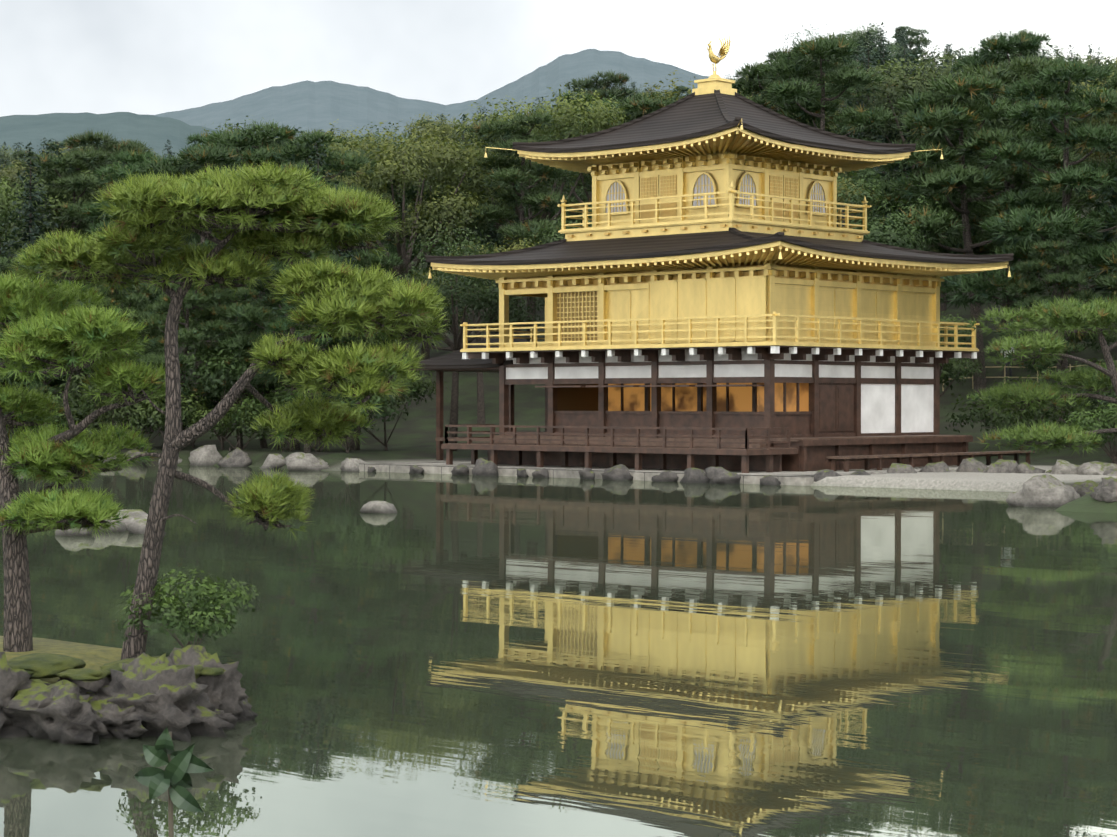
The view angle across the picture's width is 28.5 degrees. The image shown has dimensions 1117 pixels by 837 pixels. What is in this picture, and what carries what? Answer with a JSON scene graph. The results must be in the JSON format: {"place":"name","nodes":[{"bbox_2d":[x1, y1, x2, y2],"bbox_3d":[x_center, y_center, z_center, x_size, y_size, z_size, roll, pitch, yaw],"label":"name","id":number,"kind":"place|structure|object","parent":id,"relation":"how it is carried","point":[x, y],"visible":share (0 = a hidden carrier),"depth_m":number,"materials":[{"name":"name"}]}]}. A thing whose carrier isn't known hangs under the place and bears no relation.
{"place":"outdoors","nodes":[
{"label":"outdoors","id":0,"kind":"place"},
{"bbox_2d":[0,112,457,164],"bbox_3d":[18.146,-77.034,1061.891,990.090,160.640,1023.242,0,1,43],"label":"mountain ridge","id":1,"kind":"structure","parent":0,"point":[155,133],"depth_m":1055.98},
{"bbox_2d":[153,49,708,136],"bbox_3d":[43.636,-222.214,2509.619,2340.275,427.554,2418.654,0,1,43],"label":"mountain ridge","id":2,"kind":"structure","parent":0,"point":[309,105],"depth_m":2485.22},
{"bbox_2d":[0,465,1116,836],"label":"pond water","id":3,"kind":"structure","parent":0,"point":[452,655],"depth_m":17.81,"materials":[{"name":"green liquid"}]},
{"bbox_2d":[0,170,1116,683],"bbox_3d":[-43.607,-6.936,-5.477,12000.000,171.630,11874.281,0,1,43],"label":"terrain","id":4,"kind":"structure","parent":0,"point":[412,438],"depth_m":77.76,"materials":[{"name":"soil"}]},
{"bbox_2d":[0,144,25,169],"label":"broad tree","id":5,"kind":"object","parent":4,"relation":"on","point":[9,158],"visible":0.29,"depth_m":222.45,"materials":[{"name":"green plant"}]},
{"bbox_2d":[5,149,54,218],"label":"pine tree","id":6,"kind":"object","parent":4,"relation":"on","point":[21,153],"visible":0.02,"depth_m":154.38,"materials":[{"name":"green plant"}]},
{"bbox_2d":[0,142,61,379],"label":"cedar tree","id":7,"kind":"object","parent":4,"relation":"on","point":[30,215],"visible":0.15,"depth_m":86.42,"materials":[{"name":"green plant"}]},
{"bbox_2d":[0,257,71,412],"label":"pine tree","id":8,"kind":"object","parent":4,"relation":"on","point":[4,265],"visible":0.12,"depth_m":75.13,"materials":[{"name":"green plant"}]},
{"bbox_2d":[0,310,88,398],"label":"pine tree","id":9,"kind":"object","parent":4,"relation":"on","point":[44,389],"visible":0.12,"depth_m":74.47,"materials":[{"name":"green plant"}]},
{"bbox_2d":[7,139,81,290],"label":"cedar tree","id":10,"kind":"object","parent":4,"relation":"on","point":[56,152],"depth_m":115.39,"materials":[{"name":"green plant"}]},
{"bbox_2d":[0,176,114,330],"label":"broad tree","id":11,"kind":"object","parent":4,"relation":"on","point":[6,202],"visible":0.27,"depth_m":92.79,"materials":[{"name":"green plant"}]},
{"bbox_2d":[3,169,115,285],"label":"broad tree","id":12,"kind":"object","parent":4,"relation":"on","point":[19,232],"visible":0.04,"depth_m":107.88,"materials":[{"name":"green plant"}]},
{"bbox_2d":[20,385,106,431],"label":"shrub","id":13,"kind":"object","parent":4,"relation":"on","point":[61,416],"visible":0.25,"depth_m":73.49,"materials":[{"name":"green plant"}]},
{"bbox_2d":[18,148,112,398],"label":"pine tree","id":14,"kind":"object","parent":4,"relation":"on","point":[71,178],"visible":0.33,"depth_m":93.16,"materials":[{"name":"green plant"}]},
{"bbox_2d":[0,142,155,199],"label":"broad tree","id":15,"kind":"object","parent":4,"relation":"on","point":[12,179],"visible":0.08,"depth_m":138.67,"materials":[{"name":"green plant"}]},
{"bbox_2d":[38,395,125,444],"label":"shrub","id":16,"kind":"object","parent":4,"relation":"on","point":[91,424],"visible":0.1,"depth_m":73.72,"materials":[{"name":"green plant"}]},
{"bbox_2d":[0,269,165,651],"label":"island pine","id":17,"kind":"object","parent":4,"relation":"on","point":[45,333],"visible":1,"depth_m":15.41,"materials":[{"name":"green plant"}]},
{"bbox_2d":[49,128,166,248],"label":"pine tree","id":18,"kind":"object","parent":4,"relation":"on","point":[89,138],"visible":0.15,"depth_m":100.91,"materials":[{"name":"green plant"}]},
{"bbox_2d":[57,372,161,445],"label":"shrub","id":19,"kind":"object","parent":4,"relation":"on","point":[78,393],"visible":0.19,"depth_m":73.20,"materials":[{"name":"green plant"}]},
{"bbox_2d":[24,161,198,273],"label":"broad tree","id":20,"kind":"object","parent":4,"relation":"on","point":[98,193],"visible":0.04,"depth_m":95.73,"materials":[{"name":"green plant"}]},
{"bbox_2d":[67,279,164,448],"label":"pine tree","id":21,"kind":"object","parent":4,"relation":"on","point":[131,298],"visible":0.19,"depth_m":74.93,"materials":[{"name":"green plant"}]},
{"bbox_2d":[0,645,257,743],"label":"island rocks","id":22,"kind":"object","parent":4,"relation":"on","point":[185,694],"visible":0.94,"depth_m":13.81,"materials":[{"name":"grey stone"}]},
{"bbox_2d":[94,307,196,448],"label":"broad tree","id":23,"kind":"object","parent":4,"relation":"on","point":[135,322],"visible":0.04,"depth_m":74.57,"materials":[{"name":"green plant"}]},
{"bbox_2d":[83,382,208,448],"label":"shrub","id":24,"kind":"object","parent":4,"relation":"on","point":[116,414],"visible":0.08,"depth_m":73.44,"materials":[{"name":"green plant"}]},
{"bbox_2d":[71,147,251,433],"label":"pine tree","id":25,"kind":"object","parent":4,"relation":"on","point":[133,166],"visible":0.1,"depth_m":82.67,"materials":[{"name":"green plant"}]},
{"bbox_2d":[134,727,213,836],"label":"plant","id":26,"kind":"object","parent":4,"relation":"on","point":[174,778],"visible":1,"depth_m":2.74,"materials":[{"name":"green plant"}]},
{"bbox_2d":[117,379,235,437],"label":"shrub","id":27,"kind":"object","parent":4,"relation":"on","point":[155,416],"visible":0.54,"depth_m":72.46,"materials":[{"name":"green plant"}]},
{"bbox_2d":[134,268,235,450],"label":"pine tree","id":28,"kind":"object","parent":4,"relation":"on","point":[188,332],"visible":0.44,"depth_m":72.76,"materials":[{"name":"green plant"}]},
{"bbox_2d":[115,567,261,648],"bbox_3d":[-2.538,1.409,15.115,1.032,0.790,1.164,0,0,-14],"label":"island shrub","id":29,"kind":"object","parent":4,"relation":"on","point":[212,593],"visible":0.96,"depth_m":14.99,"materials":[{"name":"green plant"}]},
{"bbox_2d":[114,141,282,385],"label":"pine tree","id":30,"kind":"object","parent":4,"relation":"on","point":[215,154],"visible":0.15,"depth_m":81.39,"materials":[{"name":"green plant"}]},
{"bbox_2d":[171,131,226,359],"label":"pine tree","id":31,"kind":"object","parent":4,"relation":"on","point":[197,138],"visible":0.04,"depth_m":105.23,"materials":[{"name":"green plant"}]},
{"bbox_2d":[151,342,283,449],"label":"shrub","id":32,"kind":"object","parent":4,"relation":"on","point":[207,374],"visible":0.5,"depth_m":72.28,"materials":[{"name":"green plant"}]},
{"bbox_2d":[164,130,289,302],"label":"pine tree","id":33,"kind":"object","parent":4,"relation":"on","point":[224,132],"visible":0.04,"depth_m":97.69,"materials":[{"name":"green plant"}]},
{"bbox_2d":[9,160,449,659],"bbox_3d":[-2.284,0.007,15.042,3.104,3.589,1.530,0,0,-6],"label":"island pine","id":34,"kind":"object","parent":4,"relation":"on","point":[157,211],"visible":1,"depth_m":14.96,"materials":[{"name":"green plant"}]},
{"bbox_2d":[184,398,276,451],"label":"shrub","id":35,"kind":"object","parent":4,"relation":"on","point":[225,420],"visible":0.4,"depth_m":72.14,"materials":[{"name":"green plant"}]},
{"bbox_2d":[182,287,289,448],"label":"pine tree","id":36,"kind":"object","parent":4,"relation":"on","point":[218,324],"visible":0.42,"depth_m":73.13,"materials":[{"name":"green plant"}]},
{"bbox_2d":[204,333,286,447],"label":"broad tree","id":37,"kind":"object","parent":4,"relation":"on","point":[263,443],"visible":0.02,"depth_m":74.65,"materials":[{"name":"green plant"}]},
{"bbox_2d":[188,119,315,333],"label":"pine tree","id":38,"kind":"object","parent":4,"relation":"on","point":[251,155],"visible":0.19,"depth_m":92.15,"materials":[{"name":"green plant"}]},
{"bbox_2d":[229,384,326,449],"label":"shrub","id":39,"kind":"object","parent":4,"relation":"on","point":[260,408],"visible":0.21,"depth_m":72.08,"materials":[{"name":"green plant"}]},
{"bbox_2d":[217,241,371,449],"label":"pine tree","id":40,"kind":"object","parent":4,"relation":"on","point":[241,341],"visible":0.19,"depth_m":71.62,"materials":[{"name":"green plant"}]},
{"bbox_2d":[252,138,355,398],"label":"cedar tree","id":41,"kind":"object","parent":4,"relation":"on","point":[324,174],"visible":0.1,"depth_m":78.53,"materials":[{"name":"green plant"}]},
{"bbox_2d":[263,277,363,452],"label":"pine tree","id":42,"kind":"object","parent":4,"relation":"on","point":[285,325],"visible":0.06,"depth_m":69.43,"materials":[{"name":"green plant"}]},
{"bbox_2d":[237,127,403,334],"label":"pine tree","id":43,"kind":"object","parent":4,"relation":"on","point":[300,152],"visible":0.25,"depth_m":83.11,"materials":[{"name":"green plant"}]},
{"bbox_2d":[276,371,422,452],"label":"shrub","id":44,"kind":"object","parent":4,"relation":"on","point":[378,415],"visible":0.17,"depth_m":68.57,"materials":[{"name":"green plant"}]},
{"bbox_2d":[300,331,423,449],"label":"broad tree","id":45,"kind":"object","parent":4,"relation":"on","point":[353,446],"visible":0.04,"depth_m":72.46,"materials":[{"name":"green plant"}]},
{"bbox_2d":[308,325,416,449],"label":"pine tree","id":46,"kind":"object","parent":4,"relation":"on","point":[383,338],"visible":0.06,"depth_m":72.19,"materials":[{"name":"green plant"}]},
{"bbox_2d":[291,128,445,340],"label":"broad tree","id":47,"kind":"object","parent":4,"relation":"on","point":[357,149],"visible":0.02,"depth_m":105.19,"materials":[{"name":"green plant"}]},
{"bbox_2d":[330,366,448,450],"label":"shrub","id":48,"kind":"object","parent":4,"relation":"on","point":[424,389],"visible":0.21,"depth_m":71.37,"materials":[{"name":"green plant"}]},
{"bbox_2d":[347,143,448,366],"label":"pine tree","id":49,"kind":"object","parent":4,"relation":"on","point":[391,245],"visible":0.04,"depth_m":98.92,"materials":[{"name":"green plant"}]},
{"bbox_2d":[301,119,517,358],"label":"broad tree","id":50,"kind":"object","parent":4,"relation":"on","point":[410,171],"visible":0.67,"depth_m":92.21,"materials":[{"name":"green plant"}]},
{"bbox_2d":[332,122,527,359],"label":"broad tree","id":51,"kind":"object","parent":4,"relation":"on","point":[487,230],"visible":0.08,"depth_m":98.70,"materials":[{"name":"green plant"}]},
{"bbox_2d":[397,110,516,187],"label":"broad tree","id":52,"kind":"object","parent":4,"relation":"on","point":[447,126],"visible":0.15,"depth_m":139.05,"materials":[{"name":"green plant"}]},
{"bbox_2d":[378,222,542,450],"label":"broad tree","id":53,"kind":"object","parent":4,"relation":"on","point":[454,306],"visible":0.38,"depth_m":71.46,"materials":[{"name":"green plant"}]},
{"bbox_2d":[405,235,540,423],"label":"broad tree","id":54,"kind":"object","parent":4,"relation":"on","point":[480,406],"visible":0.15,"depth_m":82.58,"materials":[{"name":"green plant"}]},
{"bbox_2d":[455,113,525,321],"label":"cedar tree","id":55,"kind":"object","parent":4,"relation":"on","point":[491,235],"visible":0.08,"depth_m":110.03,"materials":[{"name":"green plant"}]},
{"bbox_2d":[426,111,579,336],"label":"pine tree","id":56,"kind":"object","parent":4,"relation":"on","point":[522,229],"visible":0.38,"depth_m":91.32,"materials":[{"name":"green plant"}]},
{"bbox_2d":[446,168,586,313],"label":"broad tree","id":57,"kind":"object","parent":4,"relation":"on","point":[537,216],"visible":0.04,"depth_m":118.48,"materials":[{"name":"green plant"}]},
{"bbox_2d":[424,85,630,336],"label":"broad tree","id":58,"kind":"object","parent":4,"relation":"on","point":[596,122],"visible":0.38,"depth_m":95.67,"materials":[{"name":"green plant"}]},
{"bbox_2d":[519,205,591,312],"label":"broad tree","id":59,"kind":"object","parent":4,"relation":"on","point":[551,238],"visible":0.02,"depth_m":84.52,"materials":[{"name":"green plant"}]},
{"bbox_2d":[513,90,626,218],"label":"broad tree","id":60,"kind":"object","parent":4,"relation":"on","point":[575,194],"visible":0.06,"depth_m":107.66,"materials":[{"name":"green plant"}]},
{"bbox_2d":[534,90,622,227],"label":"pine tree","id":61,"kind":"object","parent":4,"relation":"on","point":[588,98],"visible":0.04,"depth_m":114.02,"materials":[{"name":"green plant"}]},
{"bbox_2d":[55,445,1116,535],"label":"shore rocks","id":62,"kind":"object","parent":4,"relation":"on","point":[1045,490],"visible":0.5,"depth_m":56.32,"materials":[{"name":"grey stone"}]},
{"bbox_2d":[563,68,637,114],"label":"pine tree","id":63,"kind":"object","parent":4,"relation":"on","point":[588,84],"visible":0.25,"depth_m":146.82,"materials":[{"name":"green plant"}]},
{"bbox_2d":[567,94,673,225],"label":"pine tree","id":64,"kind":"object","parent":4,"relation":"on","point":[647,106],"visible":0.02,"depth_m":97.00,"materials":[{"name":"green plant"}]},
{"bbox_2d":[359,460,919,485],"bbox_3d":[1.959,1.875,62.028,16.500,1.015,5.530,0,1,43],"label":"stone edging","id":65,"kind":"object","parent":4,"relation":"on","point":[746,478],"visible":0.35,"depth_m":60.07,"materials":[{"name":"grey stone"}]},
{"bbox_2d":[631,89,681,112],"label":"pine tree","id":66,"kind":"object","parent":4,"relation":"on","point":[652,93],"visible":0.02,"depth_m":117.12,"materials":[{"name":"green plant"}]},
{"bbox_2d":[408,36,1034,472],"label":"golden pavilion","id":67,"kind":"structure","parent":4,"relation":"on","point":[716,284],"depth_m":62.56,"materials":[{"name":"gold metal"}]},
{"bbox_2d":[623,70,871,177],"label":"broad tree","id":68,"kind":"object","parent":4,"relation":"on","point":[670,93],"depth_m":104.97,"materials":[{"name":"green plant"}]},
{"bbox_2d":[728,61,842,189],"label":"pine tree","id":69,"kind":"object","parent":4,"relation":"on","point":[750,85],"visible":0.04,"depth_m":93.29,"materials":[{"name":"green plant"}]},
{"bbox_2d":[749,46,878,229],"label":"pine tree","id":70,"kind":"object","parent":4,"relation":"on","point":[833,64],"visible":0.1,"depth_m":103.10,"materials":[{"name":"green plant"}]},
{"bbox_2d":[779,39,884,181],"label":"pine tree","id":71,"kind":"object","parent":4,"relation":"on","point":[867,172],"visible":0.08,"depth_m":120.84,"materials":[{"name":"green plant"}]},
{"bbox_2d":[780,23,899,65],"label":"broad tree","id":72,"kind":"object","parent":4,"relation":"on","point":[808,33],"visible":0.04,"depth_m":207.29,"materials":[{"name":"green plant"}]},
{"bbox_2d":[756,32,930,242],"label":"pine tree","id":73,"kind":"object","parent":4,"relation":"on","point":[825,49],"visible":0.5,"depth_m":89.44,"materials":[{"name":"green plant"}]},
{"bbox_2d":[837,174,884,225],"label":"broad tree","id":74,"kind":"object","parent":4,"relation":"on","point":[840,192],"visible":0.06,"depth_m":86.17,"materials":[{"name":"green plant"}]},
{"bbox_2d":[827,36,895,213],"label":"cedar tree","id":75,"kind":"object","parent":4,"relation":"on","point":[859,59],"visible":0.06,"depth_m":147.01,"materials":[{"name":"green plant"}]},
{"bbox_2d":[838,23,900,66],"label":"broad tree","id":76,"kind":"object","parent":4,"relation":"on","point":[859,33],"visible":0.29,"depth_m":243.22,"materials":[{"name":"green plant"}]},
{"bbox_2d":[846,30,898,228],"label":"cedar tree","id":77,"kind":"object","parent":4,"relation":"on","point":[868,49],"visible":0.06,"depth_m":124.91,"materials":[{"name":"green plant"}]},
{"bbox_2d":[850,41,913,78],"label":"broad tree","id":78,"kind":"object","parent":4,"relation":"on","point":[889,53],"visible":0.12,"depth_m":236.42,"materials":[{"name":"green plant"}]},
{"bbox_2d":[869,22,898,143],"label":"cedar tree","id":79,"kind":"object","parent":4,"relation":"on","point":[875,38],"visible":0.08,"depth_m":185.11,"materials":[{"name":"green plant"}]},
{"bbox_2d":[872,39,897,173],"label":"cedar tree","id":80,"kind":"object","parent":4,"relation":"on","point":[882,61],"visible":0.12,"depth_m":171.12,"materials":[{"name":"green plant"}]},
{"bbox_2d":[837,169,961,252],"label":"broad tree","id":81,"kind":"object","parent":4,"relation":"on","point":[901,240],"visible":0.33,"depth_m":81.50,"materials":[{"name":"green plant"}]},
{"bbox_2d":[889,24,937,67],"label":"pine tree","id":82,"kind":"object","parent":4,"relation":"on","point":[917,41],"visible":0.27,"depth_m":267.51,"materials":[{"name":"green plant"}]},
{"bbox_2d":[861,48,976,250],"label":"cedar tree","id":83,"kind":"object","parent":4,"relation":"on","point":[895,138],"visible":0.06,"depth_m":105.18,"materials":[{"name":"green plant"}]},
{"bbox_2d":[843,43,998,310],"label":"broad tree","id":84,"kind":"object","parent":4,"relation":"on","point":[905,86],"visible":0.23,"depth_m":102.72,"materials":[{"name":"green plant"}]},
{"bbox_2d":[940,358,981,389],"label":"shrub","id":85,"kind":"object","parent":4,"relation":"on","point":[943,375],"visible":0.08,"depth_m":72.68,"materials":[{"name":"green plant"}]},
{"bbox_2d":[940,311,987,396],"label":"broad tree","id":86,"kind":"object","parent":4,"relation":"on","point":[951,339],"visible":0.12,"depth_m":72.01,"materials":[{"name":"green plant"}]},
{"bbox_2d":[869,69,1074,396],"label":"pine tree","id":87,"kind":"object","parent":4,"relation":"on","point":[938,119],"visible":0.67,"depth_m":83.97,"materials":[{"name":"green plant"}]},
{"bbox_2d":[943,375,1078,454],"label":"shrub","id":88,"kind":"object","parent":4,"relation":"on","point":[1026,418],"visible":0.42,"depth_m":69.64,"materials":[{"name":"green plant"}]},
{"bbox_2d":[910,50,1115,365],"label":"pine tree","id":89,"kind":"object","parent":4,"relation":"on","point":[1008,73],"visible":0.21,"depth_m":87.67,"materials":[{"name":"green plant"}]},
{"bbox_2d":[909,27,1116,341],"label":"pine tree","id":90,"kind":"object","parent":4,"relation":"on","point":[1023,42],"visible":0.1,"depth_m":92.69,"materials":[{"name":"green plant"}]},
{"bbox_2d":[940,58,1116,414],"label":"pine tree","id":91,"kind":"object","parent":4,"relation":"on","point":[1062,220],"visible":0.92,"depth_m":79.05,"materials":[{"name":"green plant"}]},
{"bbox_2d":[942,360,1116,390],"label":"bamboo fence","id":92,"kind":"object","parent":4,"relation":"on","point":[1069,366],"visible":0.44,"depth_m":85.67,"materials":[{"name":"beige wood"}]},
{"bbox_2d":[962,294,1116,455],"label":"shore pine","id":93,"kind":"object","parent":4,"relation":"on","point":[1078,313],"visible":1,"depth_m":45.72,"materials":[{"name":"green plant"}]},
{"bbox_2d":[967,80,1116,305],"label":"broad tree","id":94,"kind":"object","parent":4,"relation":"on","point":[1111,120],"visible":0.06,"depth_m":94.69,"materials":[{"name":"green plant"}]},
{"bbox_2d":[984,57,1116,296],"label":"pine tree","id":95,"kind":"object","parent":4,"relation":"on","point":[1106,70],"visible":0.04,"depth_m":102.88,"materials":[{"name":"green plant"}]},
{"bbox_2d":[994,239,1116,427],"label":"pine tree","id":96,"kind":"object","parent":4,"relation":"on","point":[1046,253],"visible":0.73,"depth_m":75.58,"materials":[{"name":"green plant"}]},
{"bbox_2d":[1030,360,1116,462],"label":"shrub","id":97,"kind":"object","parent":4,"relation":"on","point":[1113,453],"visible":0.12,"depth_m":63.89,"materials":[{"name":"green plant"}]},
{"bbox_2d":[1052,357,1116,421],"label":"shrub","id":98,"kind":"object","parent":4,"relation":"on","point":[1097,362],"visible":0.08,"depth_m":66.71,"materials":[{"name":"green plant"}]},
{"bbox_2d":[1055,49,1116,154],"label":"broad tree","id":99,"kind":"object","parent":4,"relation":"on","point":[1090,60],"visible":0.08,"depth_m":196.33,"materials":[{"name":"green plant"}]},
{"bbox_2d":[1059,397,1116,463],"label":"shrub","id":100,"kind":"object","parent":4,"relation":"on","point":[1105,423],"visible":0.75,"depth_m":60.53,"materials":[{"name":"green plant"}]},
{"bbox_2d":[1069,72,1116,256],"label":"pine tree","id":101,"kind":"object","parent":4,"relation":"on","point":[1113,82],"visible":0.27,"depth_m":89.78,"materials":[{"name":"green plant"}]},
{"bbox_2d":[1078,148,1116,303],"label":"cedar tree","id":102,"kind":"object","parent":4,"relation":"on","point":[1106,235],"visible":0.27,"depth_m":85.65,"materials":[{"name":"green plant"}]},
{"bbox_2d":[1091,239,1116,303],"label":"pine tree","id":103,"kind":"object","parent":4,"relation":"on","point":[1106,281],"visible":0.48,"depth_m":76.23,"materials":[{"name":"green plant"}]},
{"bbox_2d":[0,0,1116,116],"label":"sky","id":104,"kind":"structure","parent":0,"point":[143,57],"materials":[{"name":"white"}]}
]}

